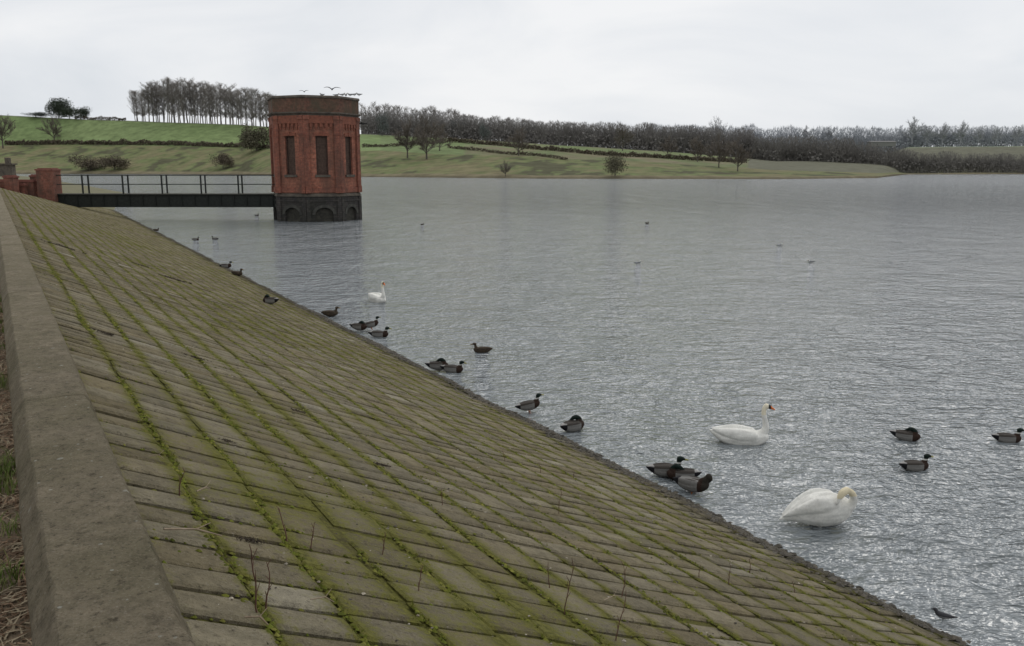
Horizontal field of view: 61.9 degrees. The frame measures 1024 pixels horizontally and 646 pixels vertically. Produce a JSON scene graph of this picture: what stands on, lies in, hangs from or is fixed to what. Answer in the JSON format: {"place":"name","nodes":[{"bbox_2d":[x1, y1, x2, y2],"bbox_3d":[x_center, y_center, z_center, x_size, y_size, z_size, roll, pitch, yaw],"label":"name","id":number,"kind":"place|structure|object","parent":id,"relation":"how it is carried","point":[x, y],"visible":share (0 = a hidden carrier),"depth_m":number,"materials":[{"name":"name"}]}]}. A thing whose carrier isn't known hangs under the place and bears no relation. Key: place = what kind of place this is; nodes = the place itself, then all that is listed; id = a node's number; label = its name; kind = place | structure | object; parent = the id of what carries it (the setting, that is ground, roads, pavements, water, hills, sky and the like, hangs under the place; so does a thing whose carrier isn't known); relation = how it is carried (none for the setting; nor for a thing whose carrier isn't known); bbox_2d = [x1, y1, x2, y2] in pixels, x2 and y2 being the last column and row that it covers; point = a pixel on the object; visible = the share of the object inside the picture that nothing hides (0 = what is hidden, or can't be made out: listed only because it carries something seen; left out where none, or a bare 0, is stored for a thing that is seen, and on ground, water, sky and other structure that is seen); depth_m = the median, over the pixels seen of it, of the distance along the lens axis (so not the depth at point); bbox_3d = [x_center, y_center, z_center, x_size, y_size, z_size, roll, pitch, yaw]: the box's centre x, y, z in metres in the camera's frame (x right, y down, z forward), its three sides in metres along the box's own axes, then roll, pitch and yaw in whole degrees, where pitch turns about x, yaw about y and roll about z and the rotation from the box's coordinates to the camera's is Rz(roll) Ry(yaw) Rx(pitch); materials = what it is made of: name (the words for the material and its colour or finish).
{"place":"outdoors","nodes":[
{"label":"outdoors","id":0,"kind":"place"},
{"bbox_2d":[0,286,31,645],"bbox_3d":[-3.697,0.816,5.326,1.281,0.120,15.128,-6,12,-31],"label":"verge grass","id":1,"kind":"structure","parent":0,"point":[10,567],"depth_m":4.20,"materials":[{"name":"plant"}]},
{"bbox_2d":[0,176,121,209],"bbox_3d":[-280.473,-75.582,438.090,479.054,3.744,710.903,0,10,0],"label":"shore ground","id":2,"kind":"structure","parent":0,"point":[71,188],"depth_m":152.71,"materials":[{"name":"green plant"}]},
{"bbox_2d":[0,158,17,175],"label":"gate pillar","id":3,"kind":"structure","parent":2,"relation":"on","point":[7,167],"depth_m":147.06,"materials":[{"name":"stone"}]},
{"bbox_2d":[0,188,966,645],"bbox_3d":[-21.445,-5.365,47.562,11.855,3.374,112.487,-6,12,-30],"label":"embankment paving","id":4,"kind":"structure","parent":0,"point":[186,566],"depth_m":7.08,"materials":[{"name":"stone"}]},
{"bbox_2d":[0,175,27,194],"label":"brick wall","id":5,"kind":"structure","parent":4,"relation":"on","point":[10,182],"depth_m":73.25,"materials":[{"name":"brick"}]},
{"bbox_2d":[19,174,37,196],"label":"brick wall","id":6,"kind":"structure","parent":4,"relation":"on","point":[32,186],"depth_m":75.06,"materials":[{"name":"brick"}]},
{"bbox_2d":[34,168,61,201],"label":"brick wall","id":7,"kind":"structure","parent":4,"relation":"on","point":[48,180],"depth_m":74.71,"materials":[{"name":"brick"}]},
{"bbox_2d":[0,193,195,645],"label":"parapet wall","id":8,"kind":"structure","parent":4,"relation":"on","point":[95,573],"depth_m":3.09,"materials":[{"name":"concrete"}]},
{"bbox_2d":[56,175,275,206],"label":"footbridge","id":9,"kind":"object","parent":4,"relation":"on","point":[162,199],"visible":0.84,"depth_m":75.43,"materials":[{"name":"metal"}]},
{"bbox_2d":[163,522,221,535],"bbox_3d":[-1.445,0.941,3.856,0.257,0.113,0.037,-9,13,-40],"label":"stick","id":10,"kind":"object","parent":4,"relation":"on","point":[197,529],"visible":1,"depth_m":3.84,"materials":[{"name":"brown wood"}]},
{"bbox_2d":[236,535,271,543],"bbox_3d":[-1.228,1.036,4.065,0.172,0.083,0.061,-7,12,-33],"label":"drift debris","id":11,"kind":"object","parent":4,"relation":"on","point":[249,539],"visible":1,"depth_m":4.05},
{"bbox_2d":[249,544,259,612],"bbox_3d":[-0.971,0.976,3.233,0.026,0.334,0.082,-2,10,-9],"label":"dead weed","id":12,"kind":"object","parent":4,"relation":"on","point":[256,591],"visible":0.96,"depth_m":3.26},
{"bbox_2d":[265,559,271,608],"bbox_3d":[-0.959,1.033,3.352,0.034,0.222,0.032,4,11,21],"label":"dead weed","id":13,"kind":"object","parent":4,"relation":"on","point":[269,586],"visible":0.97,"depth_m":3.35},
{"bbox_2d":[263,294,278,303],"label":"mallard","id":14,"kind":"object","parent":4,"relation":"on","point":[267,298],"visible":0.99,"depth_m":25.01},
{"bbox_2d":[14,205,942,645],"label":"moss","id":15,"kind":"object","parent":4,"relation":"on","point":[262,511],"visible":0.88,"depth_m":7.26,"materials":[{"name":"plant"}]},
{"bbox_2d":[40,222,970,645],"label":"shore pebbles","id":16,"kind":"object","parent":4,"relation":"on","point":[786,554],"visible":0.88,"depth_m":10.87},
{"bbox_2d":[0,115,1023,178],"bbox_3d":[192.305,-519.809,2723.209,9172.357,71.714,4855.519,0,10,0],"label":"hills","id":17,"kind":"structure","parent":0,"point":[395,161],"depth_m":709.23,"materials":[{"name":"green plant"}]},
{"bbox_2d":[0,112,16,147],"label":"bare tree","id":18,"kind":"object","parent":17,"relation":"on","point":[2,127],"visible":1,"depth_m":906.31,"materials":[{"name":"brown plant"}]},
{"bbox_2d":[23,112,52,116],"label":"evergreen tree","id":19,"kind":"object","parent":17,"relation":"on","point":[37,114],"visible":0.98,"depth_m":982.04,"materials":[{"name":"green plant"}]},
{"bbox_2d":[36,115,62,139],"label":"bare tree","id":20,"kind":"object","parent":17,"relation":"on","point":[55,130],"visible":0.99,"depth_m":928.87,"materials":[{"name":"brown plant"}]},
{"bbox_2d":[44,97,73,117],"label":"evergreen tree","id":21,"kind":"object","parent":17,"relation":"on","point":[58,106],"visible":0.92,"depth_m":977.24,"materials":[{"name":"green plant"}]},
{"bbox_2d":[57,107,78,118],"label":"evergreen tree","id":22,"kind":"object","parent":17,"relation":"on","point":[67,110],"visible":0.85,"depth_m":973.46,"materials":[{"name":"green plant"}]},
{"bbox_2d":[68,106,90,118],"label":"evergreen tree","id":23,"kind":"object","parent":17,"relation":"on","point":[85,112],"visible":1,"depth_m":967.09,"materials":[{"name":"green plant"}]},
{"bbox_2d":[64,153,109,169],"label":"bush","id":24,"kind":"object","parent":17,"relation":"on","point":[90,165],"visible":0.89,"depth_m":765.71,"materials":[{"name":"brown plant"}]},
{"bbox_2d":[74,116,125,120],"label":"hedge","id":25,"kind":"object","parent":17,"relation":"on","point":[97,118],"visible":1,"depth_m":962.65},
{"bbox_2d":[97,155,130,170],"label":"bush","id":26,"kind":"object","parent":17,"relation":"on","point":[114,162],"visible":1,"depth_m":753.55,"materials":[{"name":"brown plant"}]},
{"bbox_2d":[127,91,138,120],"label":"poplar tree","id":27,"kind":"object","parent":17,"relation":"on","point":[133,102],"visible":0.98,"depth_m":969.05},
{"bbox_2d":[3,138,269,148],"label":"hedge","id":28,"kind":"object","parent":17,"relation":"on","point":[121,142],"visible":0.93,"depth_m":890.02,"materials":[{"name":"plant"}]},
{"bbox_2d":[135,90,148,120],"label":"poplar tree","id":29,"kind":"object","parent":17,"relation":"on","point":[143,107],"visible":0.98,"depth_m":952.69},
{"bbox_2d":[138,87,157,121],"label":"poplar tree","id":30,"kind":"object","parent":17,"relation":"on","point":[148,106],"visible":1,"depth_m":949.18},
{"bbox_2d":[138,82,157,120],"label":"poplar tree","id":31,"kind":"object","parent":17,"relation":"on","point":[147,94],"visible":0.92,"depth_m":952.73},
{"bbox_2d":[143,82,159,121],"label":"poplar tree","id":32,"kind":"object","parent":17,"relation":"on","point":[151,89],"visible":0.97,"depth_m":951.94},
{"bbox_2d":[149,80,165,121],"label":"poplar tree","id":33,"kind":"object","parent":17,"relation":"on","point":[158,100],"visible":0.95,"depth_m":954.33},
{"bbox_2d":[153,78,175,121],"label":"poplar tree","id":34,"kind":"object","parent":17,"relation":"on","point":[164,107],"visible":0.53,"depth_m":963.83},
{"bbox_2d":[156,77,174,121],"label":"poplar tree","id":35,"kind":"object","parent":17,"relation":"on","point":[161,95],"visible":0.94,"depth_m":941.24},
{"bbox_2d":[159,75,175,121],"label":"poplar tree","id":36,"kind":"object","parent":17,"relation":"on","point":[167,90],"visible":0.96,"depth_m":940.12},
{"bbox_2d":[165,85,178,122],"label":"poplar tree","id":37,"kind":"object","parent":17,"relation":"on","point":[172,105],"visible":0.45,"depth_m":955.63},
{"bbox_2d":[166,81,185,122],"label":"poplar tree","id":38,"kind":"object","parent":17,"relation":"on","point":[176,98],"visible":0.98,"depth_m":938.62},
{"bbox_2d":[168,79,189,122],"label":"poplar tree","id":39,"kind":"object","parent":17,"relation":"on","point":[181,96],"visible":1,"depth_m":939.03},
{"bbox_2d":[175,83,190,121],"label":"poplar tree","id":40,"kind":"object","parent":17,"relation":"on","point":[184,89],"visible":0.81,"depth_m":948.08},
{"bbox_2d":[183,78,195,122],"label":"poplar tree","id":41,"kind":"object","parent":17,"relation":"on","point":[189,89],"visible":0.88,"depth_m":948.07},
{"bbox_2d":[181,85,202,122],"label":"poplar tree","id":42,"kind":"object","parent":17,"relation":"on","point":[194,96],"visible":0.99,"depth_m":944.59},
{"bbox_2d":[191,82,202,122],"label":"poplar tree","id":43,"kind":"object","parent":17,"relation":"on","point":[196,98],"visible":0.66,"depth_m":954.22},
{"bbox_2d":[198,86,213,123],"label":"poplar tree","id":44,"kind":"object","parent":17,"relation":"on","point":[206,107],"visible":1,"depth_m":929.97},
{"bbox_2d":[198,84,214,123],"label":"poplar tree","id":45,"kind":"object","parent":17,"relation":"on","point":[208,88],"visible":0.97,"depth_m":934.60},
{"bbox_2d":[207,86,226,123],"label":"poplar tree","id":46,"kind":"object","parent":17,"relation":"on","point":[215,101],"visible":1,"depth_m":931.82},
{"bbox_2d":[209,152,234,167],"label":"bush","id":47,"kind":"object","parent":17,"relation":"on","point":[222,159],"visible":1,"depth_m":717.38,"materials":[{"name":"brown plant"}]},
{"bbox_2d":[217,87,231,123],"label":"poplar tree","id":48,"kind":"object","parent":17,"relation":"on","point":[224,114],"visible":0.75,"depth_m":940.04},
{"bbox_2d":[221,84,239,123],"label":"poplar tree","id":49,"kind":"object","parent":17,"relation":"on","point":[230,101],"visible":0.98,"depth_m":929.35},
{"bbox_2d":[230,88,244,124],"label":"poplar tree","id":50,"kind":"object","parent":17,"relation":"on","point":[238,104],"visible":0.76,"depth_m":927.09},
{"bbox_2d":[235,91,246,124],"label":"poplar tree","id":51,"kind":"object","parent":17,"relation":"on","point":[241,110],"visible":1,"depth_m":920.48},
{"bbox_2d":[234,87,252,123],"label":"poplar tree","id":52,"kind":"object","parent":17,"relation":"on","point":[245,99],"visible":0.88,"depth_m":917.77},
{"bbox_2d":[246,87,259,124],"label":"poplar tree","id":53,"kind":"object","parent":17,"relation":"on","point":[247,95],"visible":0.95,"depth_m":908.41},
{"bbox_2d":[237,123,269,150],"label":"bush","id":54,"kind":"object","parent":17,"relation":"on","point":[249,138],"visible":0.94,"depth_m":763.25,"materials":[{"name":"green plant"}]},
{"bbox_2d":[246,89,263,125],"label":"poplar tree","id":55,"kind":"object","parent":17,"relation":"on","point":[254,92],"visible":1,"depth_m":906.21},
{"bbox_2d":[257,92,267,126],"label":"poplar tree","id":56,"kind":"object","parent":17,"relation":"on","point":[264,108],"visible":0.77,"depth_m":903.75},
{"bbox_2d":[374,111,389,135],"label":"evergreen tree","id":57,"kind":"object","parent":17,"relation":"on","point":[382,128],"visible":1,"depth_m":796.32,"materials":[{"name":"green plant"}]},
{"bbox_2d":[362,141,447,146],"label":"hedge","id":58,"kind":"object","parent":17,"relation":"on","point":[375,145],"visible":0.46,"depth_m":635.95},
{"bbox_2d":[391,116,424,157],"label":"bare tree","id":59,"kind":"object","parent":17,"relation":"on","point":[407,139],"visible":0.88,"depth_m":539.02,"materials":[{"name":"brown plant"}]},
{"bbox_2d":[412,115,448,158],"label":"bare tree","id":60,"kind":"object","parent":17,"relation":"on","point":[423,146],"visible":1,"depth_m":525.77,"materials":[{"name":"brown plant"}]},
{"bbox_2d":[428,122,452,150],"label":"bare tree","id":61,"kind":"object","parent":17,"relation":"on","point":[441,132],"visible":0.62,"depth_m":585.37,"materials":[{"name":"brown plant"}]},
{"bbox_2d":[478,122,491,139],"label":"evergreen tree","id":62,"kind":"object","parent":17,"relation":"on","point":[483,134],"visible":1,"depth_m":751.91,"materials":[{"name":"green plant"}]},
{"bbox_2d":[499,161,511,175],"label":"bare tree","id":63,"kind":"object","parent":17,"relation":"on","point":[507,169],"visible":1,"depth_m":410.47,"materials":[{"name":"brown plant"}]},
{"bbox_2d":[447,145,567,159],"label":"hedge","id":64,"kind":"object","parent":17,"relation":"on","point":[510,152],"visible":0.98,"depth_m":532.02,"materials":[{"name":"plant"}]},
{"bbox_2d":[505,127,528,155],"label":"bare tree","id":65,"kind":"object","parent":17,"relation":"on","point":[518,139],"visible":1,"depth_m":511.60,"materials":[{"name":"brown plant"}]},
{"bbox_2d":[360,111,762,157],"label":"woodland","id":66,"kind":"object","parent":17,"relation":"on","point":[648,137],"visible":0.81,"depth_m":799.16,"materials":[{"name":"plant"}]},
{"bbox_2d":[448,137,746,162],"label":"hedge","id":67,"kind":"object","parent":17,"relation":"on","point":[586,151],"visible":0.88,"depth_m":590.71,"materials":[{"name":"plant"}]},
{"bbox_2d":[602,150,628,175],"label":"bush","id":68,"kind":"object","parent":17,"relation":"on","point":[615,164],"visible":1,"depth_m":391.87,"materials":[{"name":"green plant"}]},
{"bbox_2d":[613,123,636,150],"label":"bare tree","id":69,"kind":"object","parent":17,"relation":"on","point":[624,132],"visible":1,"depth_m":693.18,"materials":[{"name":"brown plant"}]},
{"bbox_2d":[658,135,678,154],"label":"bare tree","id":70,"kind":"object","parent":17,"relation":"on","point":[665,147],"visible":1,"depth_m":571.12,"materials":[{"name":"brown plant"}]},
{"bbox_2d":[688,135,709,161],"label":"bare tree","id":71,"kind":"object","parent":17,"relation":"on","point":[701,146],"visible":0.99,"depth_m":552.00,"materials":[{"name":"brown plant"}]},
{"bbox_2d":[709,115,728,132],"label":"bare tree","id":72,"kind":"object","parent":17,"relation":"on","point":[718,125],"visible":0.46,"depth_m":1274.91,"materials":[{"name":"grey plant"}]},
{"bbox_2d":[706,132,732,167],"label":"bare tree","id":73,"kind":"object","parent":17,"relation":"on","point":[719,152],"visible":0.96,"depth_m":470.70,"materials":[{"name":"brown plant"}]},
{"bbox_2d":[726,136,755,170],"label":"bare tree","id":74,"kind":"object","parent":17,"relation":"on","point":[737,147],"visible":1,"depth_m":438.94,"materials":[{"name":"brown plant"}]},
{"bbox_2d":[642,123,1023,154],"bbox_3d":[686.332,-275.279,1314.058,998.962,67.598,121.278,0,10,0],"label":"distant woodland","id":75,"kind":"object","parent":17,"relation":"on","point":[919,140],"visible":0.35,"depth_m":1301.24,"materials":[{"name":"plant"}]},
{"bbox_2d":[738,135,1023,172],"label":"lakeside woodland","id":76,"kind":"object","parent":17,"relation":"on","point":[843,153],"visible":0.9,"depth_m":751.30,"materials":[{"name":"plant"}]},
{"bbox_2d":[867,141,895,146],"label":"barn","id":77,"kind":"structure","parent":17,"relation":"on","point":[886,143],"depth_m":1235.98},
{"bbox_2d":[902,116,925,143],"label":"bare tree","id":78,"kind":"object","parent":17,"relation":"on","point":[913,130],"visible":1,"depth_m":1276.40,"materials":[{"name":"grey plant"}]},
{"bbox_2d":[919,124,936,143],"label":"bare tree","id":79,"kind":"object","parent":17,"relation":"on","point":[927,133],"visible":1,"depth_m":1278.69,"materials":[{"name":"grey plant"}]},
{"bbox_2d":[933,121,950,143],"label":"bare tree","id":80,"kind":"object","parent":17,"relation":"on","point":[943,132],"visible":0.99,"depth_m":1278.74,"materials":[{"name":"grey plant"}]},
{"bbox_2d":[952,120,969,143],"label":"bare tree","id":81,"kind":"object","parent":17,"relation":"on","point":[961,132],"visible":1,"depth_m":1277.44,"materials":[{"name":"grey plant"}]},
{"bbox_2d":[970,126,983,143],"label":"bare tree","id":82,"kind":"object","parent":17,"relation":"on","point":[980,135],"visible":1,"depth_m":1279.73,"materials":[{"name":"grey plant"}]},
{"bbox_2d":[990,124,1006,143],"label":"bare tree","id":83,"kind":"object","parent":17,"relation":"on","point":[995,135],"visible":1,"depth_m":1278.41,"materials":[{"name":"grey plant"}]},
{"bbox_2d":[1010,125,1023,143],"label":"bare tree","id":84,"kind":"object","parent":17,"relation":"on","point":[1018,132],"visible":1,"depth_m":1277.58,"materials":[{"name":"grey plant"}]},
{"bbox_2d":[0,0,1023,148],"label":"sky","id":85,"kind":"structure","parent":0,"point":[765,64],"materials":[{"name":"white"}]},
{"bbox_2d":[16,174,1023,645],"bbox_3d":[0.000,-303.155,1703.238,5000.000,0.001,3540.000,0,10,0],"label":"water","id":86,"kind":"structure","parent":0,"point":[898,304],"depth_m":25.56,"materials":[{"name":"liquid"}]},
{"bbox_2d":[267,95,366,221],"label":"valve tower","id":87,"kind":"structure","parent":86,"relation":"in","point":[315,156],"depth_m":73.07,"materials":[{"name":"red brick"}]},
{"bbox_2d":[282,132,296,176],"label":"window","id":88,"kind":"structure","parent":87,"relation":"in","point":[290,144],"depth_m":72.98,"materials":[{"name":"wood"}]},
{"bbox_2d":[313,132,330,176],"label":"window","id":89,"kind":"structure","parent":87,"relation":"in","point":[321,138],"depth_m":72.91,"materials":[{"name":"wood"}]},
{"bbox_2d":[344,133,354,176],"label":"window","id":90,"kind":"structure","parent":87,"relation":"in","point":[347,136],"depth_m":74.82,"materials":[{"name":"wood"}]},
{"bbox_2d":[321,306,339,316],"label":"mallard","id":91,"kind":"object","parent":86,"relation":"on","point":[330,313],"visible":1,"depth_m":26.31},
{"bbox_2d":[349,321,366,330],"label":"mallard","id":92,"kind":"object","parent":86,"relation":"on","point":[360,326],"visible":1,"depth_m":23.91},
{"bbox_2d":[365,316,379,329],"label":"mallard","id":93,"kind":"object","parent":86,"relation":"on","point":[371,324],"visible":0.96,"depth_m":24.11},
{"bbox_2d":[368,282,385,302],"bbox_3d":[-4.649,-1.047,29.373,0.473,0.851,1.163,-8,13,-37],"label":"swan","id":94,"kind":"object","parent":86,"relation":"on","point":[376,297],"visible":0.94,"depth_m":29.10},
{"bbox_2d":[368,327,391,336],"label":"mallard","id":95,"kind":"object","parent":86,"relation":"on","point":[378,333],"visible":1,"depth_m":23.14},
{"bbox_2d":[425,358,447,369],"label":"mallard","id":96,"kind":"object","parent":86,"relation":"on","point":[436,364],"visible":0.93,"depth_m":19.27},
{"bbox_2d":[440,360,466,372],"bbox_3d":[-1.315,0.990,19.190,0.625,0.317,0.215,2,10,10],"label":"mallard","id":97,"kind":"object","parent":86,"relation":"on","point":[451,368],"visible":1,"depth_m":19.12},
{"bbox_2d":[470,342,491,352],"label":"mallard","id":98,"kind":"object","parent":86,"relation":"on","point":[481,349],"visible":1,"depth_m":21.19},
{"bbox_2d":[515,393,543,412],"bbox_3d":[0.328,1.508,15.986,0.565,0.374,0.194,-2,10,-12],"label":"mallard","id":99,"kind":"object","parent":86,"relation":"on","point":[528,405],"visible":1,"depth_m":15.93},
{"bbox_2d":[560,415,583,431],"bbox_3d":[1.040,1.767,14.859,0.556,0.301,0.225,-8,13,-39],"label":"mallard","id":100,"kind":"object","parent":86,"relation":"on","point":[574,423],"visible":1,"depth_m":14.80,"materials":[{"name":"grey"}]},
{"bbox_2d":[646,456,688,476],"bbox_3d":[2.310,2.140,12.692,0.643,0.326,0.221,-1,10,-3],"label":"mallard","id":101,"kind":"object","parent":86,"relation":"on","point":[660,469],"visible":0.79,"depth_m":12.64,"materials":[{"name":"grey"}]},
{"bbox_2d":[667,464,701,479],"bbox_3d":[2.530,2.199,12.531,0.506,0.274,0.205,2,10,10],"label":"mallard","id":102,"kind":"object","parent":86,"relation":"on","point":[675,470],"visible":0.73,"depth_m":12.47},
{"bbox_2d":[673,474,712,493],"bbox_3d":[2.536,2.253,12.037,0.586,0.362,0.221,7,12,34],"label":"mallard","id":103,"kind":"object","parent":86,"relation":"on","point":[691,484],"visible":1,"depth_m":11.93,"materials":[{"name":"grey"}]},
{"bbox_2d":[709,403,774,444],"bbox_3d":[3.831,1.708,14.239,1.058,0.773,0.430,1,10,6],"label":"swan","id":104,"kind":"object","parent":86,"relation":"on","point":[736,434],"visible":0.93,"depth_m":14.14,"materials":[{"name":"white"}]},
{"bbox_2d":[779,487,857,527],"bbox_3d":[3.901,2.386,10.930,0.945,0.725,0.458,0,10,2],"label":"swan","id":105,"kind":"object","parent":86,"relation":"on","point":[820,507],"visible":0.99,"depth_m":10.77,"materials":[{"name":"white"}]},
{"bbox_2d":[890,427,920,441],"bbox_3d":[6.622,1.870,14.381,0.480,0.260,0.194,5,11,25],"label":"mallard","id":106,"kind":"object","parent":86,"relation":"on","point":[910,434],"visible":1,"depth_m":14.30,"materials":[{"name":"grey"}]},
{"bbox_2d":[899,454,933,471],"bbox_3d":[6.136,2.130,12.954,0.565,0.286,0.195,-1,10,-8],"label":"mallard","id":107,"kind":"object","parent":86,"relation":"on","point":[915,465],"visible":1,"depth_m":12.89,"materials":[{"name":"grey"}]},
{"bbox_2d":[931,607,957,620],"bbox_3d":[4.349,2.943,8.585,0.251,0.124,0.063,6,12,29],"label":"bird","id":108,"kind":"object","parent":86,"relation":"on","point":[940,614],"visible":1,"depth_m":8.57},
{"bbox_2d":[991,428,1023,442],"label":"mallard","id":109,"kind":"object","parent":86,"relation":"on","point":[1004,437],"visible":0.99,"depth_m":14.23,"materials":[{"name":"grey"}]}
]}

